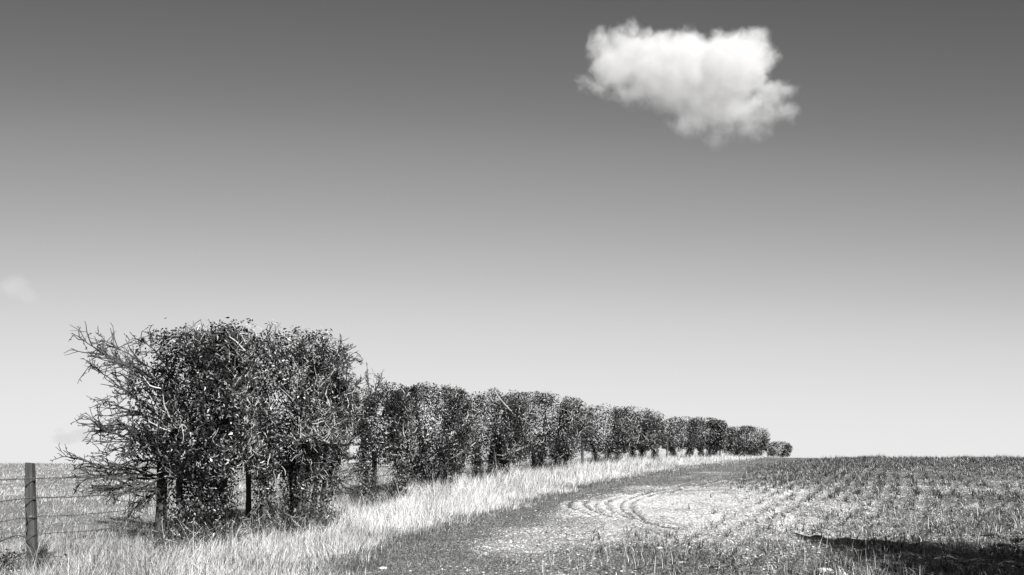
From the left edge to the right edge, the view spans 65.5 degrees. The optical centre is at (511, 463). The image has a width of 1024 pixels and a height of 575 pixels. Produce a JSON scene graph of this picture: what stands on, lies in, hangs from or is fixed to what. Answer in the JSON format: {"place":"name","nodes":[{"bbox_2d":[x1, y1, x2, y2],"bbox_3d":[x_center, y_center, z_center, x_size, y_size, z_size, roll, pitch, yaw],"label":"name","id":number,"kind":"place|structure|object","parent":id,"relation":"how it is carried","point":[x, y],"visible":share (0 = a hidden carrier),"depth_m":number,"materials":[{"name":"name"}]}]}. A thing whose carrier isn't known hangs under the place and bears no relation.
{"place":"outdoors","nodes":[
{"label":"outdoors","id":0,"kind":"place"},
{"bbox_2d":[0,457,763,574],"bbox_3d":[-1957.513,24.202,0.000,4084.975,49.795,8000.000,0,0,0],"label":"pasture","id":1,"kind":"structure","parent":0,"point":[9,510],"depth_m":19.57,"materials":[{"name":"plant"}]},
{"bbox_2d":[0,509,70,574],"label":"bramble","id":2,"kind":"object","parent":1,"relation":"on","point":[10,557],"visible":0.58,"depth_m":9.87,"materials":[{"name":"grey plant"}]},
{"bbox_2d":[48,317,271,555],"bbox_3d":[-5.395,-0.314,12.285,3.506,3.877,2.253,0,0,0],"label":"hawthorn bush","id":3,"kind":"object","parent":1,"relation":"on","point":[222,359],"visible":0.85,"depth_m":11.92,"materials":[{"name":"grey plant"}]},
{"bbox_2d":[225,318,374,540],"bbox_3d":[-3.847,-0.478,13.942,2.841,4.156,2.321,0,0,0],"label":"hawthorn bush","id":4,"kind":"object","parent":1,"relation":"on","point":[310,436],"visible":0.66,"depth_m":13.71,"materials":[{"name":"grey plant"}]},
{"bbox_2d":[338,367,425,505],"bbox_3d":[-3.430,-0.587,20.468,2.417,3.778,1.866,0,0,0],"label":"hawthorn bush","id":5,"kind":"object","parent":1,"relation":"on","point":[406,451],"visible":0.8,"depth_m":20.28,"materials":[{"name":"grey plant"}]},
{"bbox_2d":[0,437,768,573],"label":"barbed wire fence","id":6,"kind":"object","parent":1,"relation":"on","point":[30,478],"visible":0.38,"depth_m":11.10,"materials":[{"name":"grey wood"}]},
{"bbox_2d":[0,449,786,574],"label":"long grass","id":7,"kind":"structure","parent":1,"relation":"on","point":[420,504],"depth_m":12.95,"materials":[{"name":"grey plant"}]},
{"bbox_2d":[381,382,481,491],"bbox_3d":[-2.252,-0.579,22.498,2.834,3.518,2.501,0,0,0],"label":"hawthorn bush","id":8,"kind":"object","parent":1,"relation":"on","point":[455,419],"visible":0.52,"depth_m":22.18,"materials":[{"name":"grey plant"}]},
{"bbox_2d":[458,387,536,481],"bbox_3d":[-0.569,-0.813,26.988,2.926,3.458,2.589,0,0,0],"label":"hawthorn bush","id":9,"kind":"object","parent":1,"relation":"on","point":[505,452],"visible":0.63,"depth_m":26.66,"materials":[{"name":"grey plant"}]},
{"bbox_2d":[503,390,591,472],"bbox_3d":[1.329,-1.097,31.501,3.668,3.633,3.230,0,0,0],"label":"hawthorn bush","id":10,"kind":"object","parent":1,"relation":"on","point":[558,445],"visible":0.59,"depth_m":31.02,"materials":[{"name":"grey plant"}]},
{"bbox_2d":[579,403,639,465],"bbox_3d":[4.680,-1.254,39.016,3.002,3.394,3.342,0,0,0],"label":"hawthorn bush","id":11,"kind":"object","parent":1,"relation":"on","point":[620,444],"visible":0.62,"depth_m":38.60,"materials":[{"name":"grey plant"}]},
{"bbox_2d":[622,405,668,460],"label":"hawthorn bush","id":12,"kind":"object","parent":1,"relation":"on","point":[643,442],"visible":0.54,"depth_m":42.43,"materials":[{"name":"grey plant"}]},
{"bbox_2d":[660,416,703,457],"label":"hawthorn bush","id":13,"kind":"object","parent":1,"relation":"on","point":[691,443],"visible":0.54,"depth_m":52.73,"materials":[{"name":"grey plant"}]},
{"bbox_2d":[687,416,728,457],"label":"hawthorn bush","id":14,"kind":"object","parent":1,"relation":"on","point":[717,433],"visible":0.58,"depth_m":57.24,"materials":[{"name":"grey plant"}]},
{"bbox_2d":[721,425,770,455],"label":"hawthorn bush","id":15,"kind":"object","parent":1,"relation":"on","point":[750,447],"visible":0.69,"depth_m":74.81,"materials":[{"name":"grey plant"}]},
{"bbox_2d":[767,441,792,457],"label":"hawthorn bush","id":16,"kind":"object","parent":1,"relation":"on","point":[788,449],"visible":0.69,"depth_m":104.28,"materials":[{"name":"grey plant"}]},
{"bbox_2d":[0,0,1023,462],"label":"sky","id":17,"kind":"structure","parent":0,"point":[801,222],"materials":[{"name":"grey"}]},
{"bbox_2d":[343,458,815,574],"bbox_3d":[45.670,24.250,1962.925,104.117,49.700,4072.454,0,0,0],"label":"farm track","id":18,"kind":"structure","parent":0,"point":[581,515],"depth_m":13.63,"materials":[{"name":"soil"}]},
{"bbox_2d":[393,466,1021,574],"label":"chalk stones","id":19,"kind":"object","parent":18,"relation":"on","point":[705,521],"visible":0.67,"depth_m":14.79,"materials":[{"name":"white stone"}]},
{"bbox_2d":[299,456,1023,574],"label":"track grass","id":20,"kind":"structure","parent":0,"point":[413,537],"depth_m":11.71,"materials":[{"name":"grey plant"}]},
{"bbox_2d":[630,459,1023,574],"bbox_3d":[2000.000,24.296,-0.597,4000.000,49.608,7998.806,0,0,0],"label":"field","id":21,"kind":"structure","parent":0,"point":[755,508],"depth_m":13.80,"materials":[{"name":"soil"}]},
{"bbox_2d":[575,453,1023,574],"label":"cereal crop","id":22,"kind":"object","parent":21,"relation":"on","point":[875,462],"visible":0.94,"depth_m":17.64,"materials":[{"name":"grey plant"}]},
{"bbox_2d":[818,568,830,572],"bbox_3d":[3.788,1.294,9.603,0.222,0.081,0.123,0,0,0],"label":"flint stone","id":23,"kind":"object","parent":21,"relation":"on","point":[822,569],"visible":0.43,"depth_m":9.56,"materials":[{"name":"grey stone"}]}
]}

